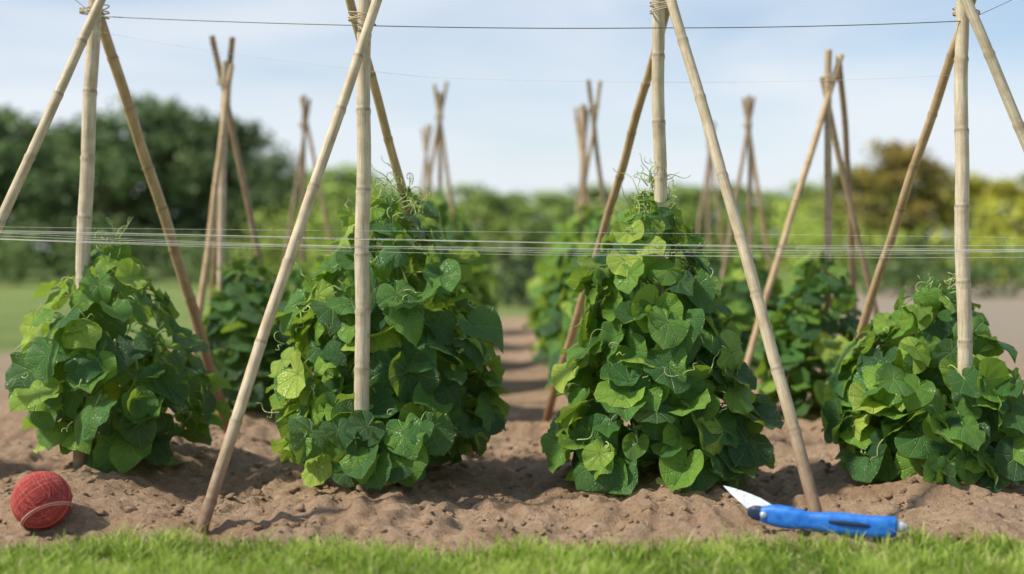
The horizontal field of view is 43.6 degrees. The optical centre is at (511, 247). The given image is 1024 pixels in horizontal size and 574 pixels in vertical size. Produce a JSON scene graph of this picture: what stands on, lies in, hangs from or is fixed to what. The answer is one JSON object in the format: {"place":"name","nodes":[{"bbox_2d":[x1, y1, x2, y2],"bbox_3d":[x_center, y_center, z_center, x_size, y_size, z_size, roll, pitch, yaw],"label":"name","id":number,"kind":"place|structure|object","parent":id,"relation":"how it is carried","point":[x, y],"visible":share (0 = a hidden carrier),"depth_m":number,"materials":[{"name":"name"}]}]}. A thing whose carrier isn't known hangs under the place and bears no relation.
{"place":"outdoors","nodes":[
{"label":"outdoors","id":0,"kind":"place"},
{"bbox_2d":[0,250,1023,573],"bbox_3d":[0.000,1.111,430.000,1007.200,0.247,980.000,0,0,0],"label":"ground","id":1,"kind":"structure","parent":0,"point":[524,382],"depth_m":5.74,"materials":[{"name":"soil"}]},
{"bbox_2d":[0,104,62,260],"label":"deciduous tree","id":2,"kind":"object","parent":1,"relation":"on","point":[18,148],"visible":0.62,"depth_m":45.00,"materials":[{"name":"green plant"}]},
{"bbox_2d":[0,113,64,276],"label":"deciduous tree","id":3,"kind":"object","parent":1,"relation":"on","point":[28,132],"visible":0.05,"depth_m":47.47,"materials":[{"name":"green plant"}]},
{"bbox_2d":[10,471,72,529],"bbox_3d":[-1.872,1.004,5.100,0.236,0.230,0.230,0,0,0],"label":"twine ball","id":4,"kind":"object","parent":1,"relation":"on","point":[40,500],"visible":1,"depth_m":5.02,"materials":[{"name":"red fabric"}]},
{"bbox_2d":[2,125,132,276],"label":"deciduous tree","id":5,"kind":"object","parent":1,"relation":"on","point":[48,157],"visible":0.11,"depth_m":46.88,"materials":[{"name":"green plant"}]},
{"bbox_2d":[8,110,197,278],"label":"deciduous tree","id":6,"kind":"object","parent":1,"relation":"on","point":[67,138],"visible":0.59,"depth_m":44.41,"materials":[{"name":"green plant"}]},
{"bbox_2d":[0,0,227,469],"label":"bamboo tepee","id":7,"kind":"object","parent":1,"relation":"on","point":[90,36],"visible":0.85,"depth_m":6.22,"materials":[{"name":"beige wood"}]},
{"bbox_2d":[31,92,204,277],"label":"deciduous tree","id":8,"kind":"object","parent":1,"relation":"on","point":[151,114],"visible":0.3,"depth_m":46.47,"materials":[{"name":"green plant"}]},
{"bbox_2d":[4,217,231,473],"bbox_3d":[-1.942,0.470,6.333,1.011,1.258,1.071,0,0,0],"label":"bean plant","id":9,"kind":"object","parent":1,"relation":"on","point":[96,352],"visible":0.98,"depth_m":6.11,"materials":[{"name":"green plant"}]},
{"bbox_2d":[0,213,248,285],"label":"distant shrubs","id":10,"kind":"object","parent":1,"relation":"on","point":[194,252],"visible":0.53,"depth_m":37.51,"materials":[{"name":"green plant"}]},
{"bbox_2d":[112,104,256,275],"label":"deciduous tree","id":11,"kind":"object","parent":1,"relation":"on","point":[158,225],"visible":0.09,"depth_m":47.52,"materials":[{"name":"green plant"}]},
{"bbox_2d":[136,107,288,276],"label":"deciduous tree","id":12,"kind":"object","parent":1,"relation":"on","point":[204,150],"visible":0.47,"depth_m":45.64,"materials":[{"name":"green plant"}]},
{"bbox_2d":[192,35,292,400],"bbox_3d":[-1.923,-0.127,9.215,0.770,2.660,1.616,0,0,-8],"label":"bamboo tepee","id":13,"kind":"object","parent":1,"relation":"on","point":[225,76],"visible":0.68,"depth_m":8.68,"materials":[{"name":"beige wood"}]},
{"bbox_2d":[192,240,304,408],"bbox_3d":[-1.794,0.498,8.691,0.821,1.148,0.834,0,0,38],"label":"bean plant","id":14,"kind":"object","parent":1,"relation":"on","point":[236,311],"visible":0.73,"depth_m":8.47,"materials":[{"name":"green plant"}]},
{"bbox_2d":[192,131,316,271],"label":"deciduous tree","id":15,"kind":"object","parent":1,"relation":"on","point":[263,142],"visible":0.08,"depth_m":48.76,"materials":[{"name":"green plant"}]},
{"bbox_2d":[204,152,337,279],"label":"deciduous tree","id":16,"kind":"object","parent":1,"relation":"on","point":[266,180],"visible":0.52,"depth_m":43.94,"materials":[{"name":"green plant"}]},
{"bbox_2d":[262,252,314,368],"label":"bean plant","id":17,"kind":"object","parent":1,"relation":"on","point":[296,279],"visible":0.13,"depth_m":11.10,"materials":[{"name":"green plant"}]},
{"bbox_2d":[283,95,340,278],"bbox_3d":[-1.823,-0.092,11.671,1.103,2.589,0.105,0,0,-44],"label":"bamboo tepee","id":18,"kind":"object","parent":1,"relation":"on","point":[304,126],"visible":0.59,"depth_m":11.59,"materials":[{"name":"beige wood"}]},
{"bbox_2d":[283,169,353,268],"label":"deciduous tree","id":19,"kind":"object","parent":1,"relation":"on","point":[311,170],"visible":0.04,"depth_m":58.27,"materials":[{"name":"green plant"}]},
{"bbox_2d":[309,248,347,280],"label":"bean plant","id":20,"kind":"object","parent":1,"relation":"on","point":[342,277],"visible":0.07,"depth_m":13.48,"materials":[{"name":"green plant"}]},
{"bbox_2d":[196,0,474,534],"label":"bamboo tepee","id":21,"kind":"object","parent":1,"relation":"on","point":[361,74],"visible":0.76,"depth_m":5.62,"materials":[{"name":"beige wood"}]},
{"bbox_2d":[298,163,395,268],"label":"deciduous tree","id":22,"kind":"object","parent":1,"relation":"on","point":[342,188],"visible":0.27,"depth_m":55.84,"materials":[{"name":"green plant"}]},
{"bbox_2d":[322,186,398,231],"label":"deciduous tree","id":23,"kind":"object","parent":1,"relation":"on","point":[375,188],"depth_m":58.98,"materials":[{"name":"green plant"}]},
{"bbox_2d":[257,156,509,489],"bbox_3d":[-0.593,0.313,6.140,1.170,1.518,1.353,0,0,0],"label":"bean plant","id":24,"kind":"object","parent":1,"relation":"on","point":[411,423],"visible":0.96,"depth_m":5.86,"materials":[{"name":"green plant"}]},
{"bbox_2d":[402,186,447,220],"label":"deciduous tree","id":25,"kind":"object","parent":1,"relation":"on","point":[414,191],"depth_m":54.79,"materials":[{"name":"green plant"}]},
{"bbox_2d":[419,124,433,201],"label":"bamboo tepee","id":26,"kind":"object","parent":1,"relation":"on","point":[426,142],"visible":0.36,"depth_m":14.48,"materials":[{"name":"beige wood"}]},
{"bbox_2d":[400,207,467,396],"bbox_3d":[-0.698,0.355,8.522,0.947,1.443,0.930,0,0,-5],"label":"bean plant","id":27,"kind":"object","parent":1,"relation":"on","point":[423,223],"visible":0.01,"depth_m":8.54,"materials":[{"name":"green plant"}]},
{"bbox_2d":[420,81,456,234],"bbox_3d":[-0.661,-0.149,11.522,0.137,2.702,1.237,0,0,39],"label":"bamboo tepee","id":28,"kind":"object","parent":1,"relation":"on","point":[439,138],"visible":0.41,"depth_m":11.48,"materials":[{"name":"beige wood"}]},
{"bbox_2d":[417,180,489,368],"bbox_3d":[-0.620,0.268,10.467,1.005,1.659,1.012,0,0,41],"label":"bean plant","id":29,"kind":"object","parent":1,"relation":"on","point":[437,198],"visible":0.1,"depth_m":10.43,"materials":[{"name":"green plant"}]},
{"bbox_2d":[433,184,498,348],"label":"bean plant","id":30,"kind":"object","parent":1,"relation":"on","point":[484,281],"visible":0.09,"depth_m":12.31,"materials":[{"name":"green plant"}]},
{"bbox_2d":[466,212,499,310],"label":"bean plant","id":31,"kind":"object","parent":1,"relation":"on","point":[495,303],"depth_m":14.57,"materials":[{"name":"green plant"}]},
{"bbox_2d":[473,229,497,299],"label":"bean plant","id":32,"kind":"object","parent":1,"relation":"on","point":[494,278],"visible":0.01,"depth_m":17.07,"materials":[{"name":"green plant"}]},
{"bbox_2d":[442,182,532,265],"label":"deciduous tree","id":33,"kind":"object","parent":1,"relation":"on","point":[474,199],"visible":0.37,"depth_m":55.61,"materials":[{"name":"green plant"}]},
{"bbox_2d":[0,519,1023,573],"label":"lawn grass","id":34,"kind":"structure","parent":1,"relation":"on","point":[164,554],"depth_m":4.41,"materials":[{"name":"green plant"}]},
{"bbox_2d":[0,421,1023,545],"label":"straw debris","id":35,"kind":"object","parent":1,"relation":"on","point":[532,506],"visible":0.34,"depth_m":5.36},
{"bbox_2d":[485,257,544,305],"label":"distant shrubs","id":36,"kind":"object","parent":1,"relation":"on","point":[519,277],"visible":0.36,"depth_m":24.46,"materials":[{"name":"green plant"}]},
{"bbox_2d":[475,188,559,272],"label":"deciduous tree","id":37,"kind":"object","parent":1,"relation":"on","point":[522,210],"visible":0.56,"depth_m":56.70,"materials":[{"name":"green plant"}]},
{"bbox_2d":[510,189,575,266],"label":"deciduous tree","id":38,"kind":"object","parent":1,"relation":"on","point":[543,202],"visible":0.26,"depth_m":61.37,"materials":[{"name":"green plant"}]},
{"bbox_2d":[528,217,571,309],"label":"bean plant","id":39,"kind":"object","parent":1,"relation":"on","point":[541,263],"visible":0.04,"depth_m":16.76,"materials":[{"name":"green plant"}]},
{"bbox_2d":[527,225,573,332],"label":"bean plant","id":40,"kind":"object","parent":1,"relation":"on","point":[533,314],"visible":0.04,"depth_m":14.43,"materials":[{"name":"green plant"}]},
{"bbox_2d":[522,200,592,354],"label":"bean plant","id":41,"kind":"object","parent":1,"relation":"on","point":[548,275],"visible":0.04,"depth_m":12.14,"materials":[{"name":"green plant"}]},
{"bbox_2d":[532,194,605,367],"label":"bean plant","id":42,"kind":"object","parent":1,"relation":"on","point":[555,300],"visible":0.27,"depth_m":10.22,"materials":[{"name":"green plant"}]},
{"bbox_2d":[209,195,947,281],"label":"distant shrubs","id":43,"kind":"object","parent":1,"relation":"on","point":[310,226],"visible":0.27,"depth_m":41.37,"materials":[{"name":"green plant"}]},
{"bbox_2d":[574,105,590,214],"bbox_3d":[0.672,-0.091,12.411,0.130,2.586,1.036,0,0,31],"label":"bamboo tepee","id":44,"kind":"object","parent":1,"relation":"on","point":[578,121],"visible":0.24,"depth_m":12.38,"materials":[{"name":"beige wood"}]},
{"bbox_2d":[548,182,627,248],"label":"deciduous tree","id":45,"kind":"object","parent":1,"relation":"on","point":[594,192],"visible":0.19,"depth_m":59.81,"materials":[{"name":"green plant"}]},
{"bbox_2d":[576,79,606,251],"bbox_3d":[0.512,-0.084,10.577,0.688,2.572,0.699,0,0,28],"label":"bamboo tepee","id":46,"kind":"object","parent":1,"relation":"on","point":[593,139],"visible":0.41,"depth_m":10.42,"materials":[{"name":"beige wood"}]},
{"bbox_2d":[543,190,648,398],"bbox_3d":[0.674,0.325,8.310,0.878,1.436,0.864,0,0,-45],"label":"bean plant","id":47,"kind":"object","parent":1,"relation":"on","point":[573,265],"visible":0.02,"depth_m":8.27,"materials":[{"name":"green plant"}]},
{"bbox_2d":[613,189,685,236],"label":"deciduous tree","id":48,"kind":"object","parent":1,"relation":"on","point":[631,204],"visible":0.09,"depth_m":57.44,"materials":[{"name":"green plant"}]},
{"bbox_2d":[540,153,783,494],"bbox_3d":[0.681,0.325,5.988,1.098,1.541,1.168,0,0,0],"label":"bean plant","id":49,"kind":"object","parent":1,"relation":"on","point":[662,372],"visible":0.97,"depth_m":5.71,"materials":[{"name":"green plant"}]},
{"bbox_2d":[672,251,687,291],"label":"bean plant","id":50,"kind":"object","parent":1,"relation":"on","point":[679,265],"visible":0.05,"depth_m":15.42,"materials":[{"name":"green plant"}]},
{"bbox_2d":[542,0,821,511],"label":"bamboo tepee","id":51,"kind":"object","parent":1,"relation":"on","point":[661,11],"visible":0.67,"depth_m":5.51,"materials":[{"name":"beige wood"}]},
{"bbox_2d":[0,31,1023,257],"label":"garden strings","id":52,"kind":"object","parent":51,"relation":"attached to","point":[326,246],"visible":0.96,"depth_m":5.45,"materials":[{"name":"white fabric"}]},
{"bbox_2d":[667,181,737,259],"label":"deciduous tree","id":53,"kind":"object","parent":1,"relation":"on","point":[685,193],"visible":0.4,"depth_m":57.78,"materials":[{"name":"green plant"}]},
{"bbox_2d":[696,122,724,259],"bbox_3d":[2.058,-0.060,13.238,0.102,2.522,1.253,0,0,39],"label":"bamboo tepee","id":54,"kind":"object","parent":1,"relation":"on","point":[708,169],"visible":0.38,"depth_m":13.20,"materials":[{"name":"beige wood"}]},
{"bbox_2d":[685,235,737,298],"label":"bean plant","id":55,"kind":"object","parent":1,"relation":"on","point":[716,263],"visible":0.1,"depth_m":12.89,"materials":[{"name":"green plant"}]},
{"bbox_2d":[687,179,779,269],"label":"deciduous tree","id":56,"kind":"object","parent":1,"relation":"on","point":[742,197],"visible":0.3,"depth_m":57.61,"materials":[{"name":"green plant"}]},
{"bbox_2d":[719,246,782,373],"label":"bean plant","id":57,"kind":"object","parent":1,"relation":"on","point":[737,297],"visible":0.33,"depth_m":10.62,"materials":[{"name":"green plant"}]},
{"bbox_2d":[720,95,788,374],"bbox_3d":[2.035,-0.047,10.940,1.171,2.498,0.103,0,0,-42],"label":"bamboo tepee","id":58,"kind":"object","parent":1,"relation":"on","point":[748,105],"visible":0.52,"depth_m":10.88,"materials":[{"name":"beige wood"}]},
{"bbox_2d":[719,189,810,266],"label":"deciduous tree","id":59,"kind":"object","parent":1,"relation":"on","point":[772,196],"visible":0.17,"depth_m":59.66,"materials":[{"name":"green plant"}]},
{"bbox_2d":[744,181,845,267],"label":"deciduous tree","id":60,"kind":"object","parent":1,"relation":"on","point":[808,188],"visible":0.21,"depth_m":57.93,"materials":[{"name":"green plant"}]},
{"bbox_2d":[753,243,868,415],"bbox_3d":[1.952,0.517,8.282,0.880,1.106,0.874,0,0,40],"label":"bean plant","id":61,"kind":"object","parent":1,"relation":"on","point":[807,346],"visible":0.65,"depth_m":8.11,"materials":[{"name":"green plant"}]},
{"bbox_2d":[744,49,878,408],"bbox_3d":[2.165,-0.042,8.527,0.622,2.489,1.947,0,0,40],"label":"bamboo tepee","id":62,"kind":"object","parent":1,"relation":"on","point":[826,117],"visible":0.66,"depth_m":8.28,"materials":[{"name":"beige wood"}]},
{"bbox_2d":[724,486,906,538],"bbox_3d":[1.126,1.006,4.841,0.701,0.142,0.114,0,0,25],"label":"garden knife","id":63,"kind":"object","parent":1,"relation":"on","point":[779,516],"visible":0.94,"depth_m":4.80,"materials":[{"name":"blue plastic"}]},
{"bbox_2d":[794,164,911,279],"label":"deciduous tree","id":64,"kind":"object","parent":1,"relation":"on","point":[841,215],"visible":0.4,"depth_m":43.41,"materials":[{"name":"green plant"}]},
{"bbox_2d":[802,139,944,277],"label":"deciduous tree","id":65,"kind":"object","parent":1,"relation":"on","point":[898,156],"visible":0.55,"depth_m":43.05,"materials":[{"name":"green plant"}]},
{"bbox_2d":[821,272,1023,492],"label":"bean plant","id":66,"kind":"object","parent":1,"relation":"on","point":[905,393],"visible":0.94,"depth_m":5.83,"materials":[{"name":"green plant"}]},
{"bbox_2d":[822,0,1023,431],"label":"bamboo tepee","id":67,"kind":"object","parent":1,"relation":"on","point":[958,50],"visible":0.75,"depth_m":5.68,"materials":[{"name":"beige wood"}]},
{"bbox_2d":[76,0,1010,28],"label":"support wire","id":68,"kind":"object","parent":67,"relation":"attached to","point":[539,28],"visible":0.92,"depth_m":5.69,"materials":[{"name":"grey metal"}]},
{"bbox_2d":[832,235,1023,297],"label":"distant hedge","id":69,"kind":"object","parent":1,"relation":"on","point":[986,271],"visible":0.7,"depth_m":28.76,"materials":[{"name":"green plant"}]},
{"bbox_2d":[868,157,997,278],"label":"deciduous tree","id":70,"kind":"object","parent":1,"relation":"on","point":[930,183],"visible":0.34,"depth_m":43.37,"materials":[{"name":"green plant"}]},
{"bbox_2d":[912,197,1023,285],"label":"distant shrubs","id":71,"kind":"object","parent":1,"relation":"on","point":[982,240],"visible":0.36,"depth_m":35.81,"materials":[{"name":"green plant"}]},
{"bbox_2d":[928,171,1017,273],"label":"deciduous tree","id":72,"kind":"object","parent":1,"relation":"on","point":[978,190],"visible":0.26,"depth_m":44.18,"materials":[{"name":"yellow plant"}]},
{"bbox_2d":[971,174,1023,276],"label":"deciduous tree","id":73,"kind":"object","parent":1,"relation":"on","point":[1015,190],"visible":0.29,"depth_m":45.34,"materials":[{"name":"green plant"}]},
{"bbox_2d":[1008,172,1023,256],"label":"deciduous tree","id":74,"kind":"object","parent":1,"relation":"on","point":[1022,181],"visible":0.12,"depth_m":46.15,"materials":[{"name":"green plant"}]},
{"bbox_2d":[0,0,1023,249],"label":"sky","id":75,"kind":"structure","parent":0,"point":[508,132],"materials":[{"name":"blue"}]}
]}

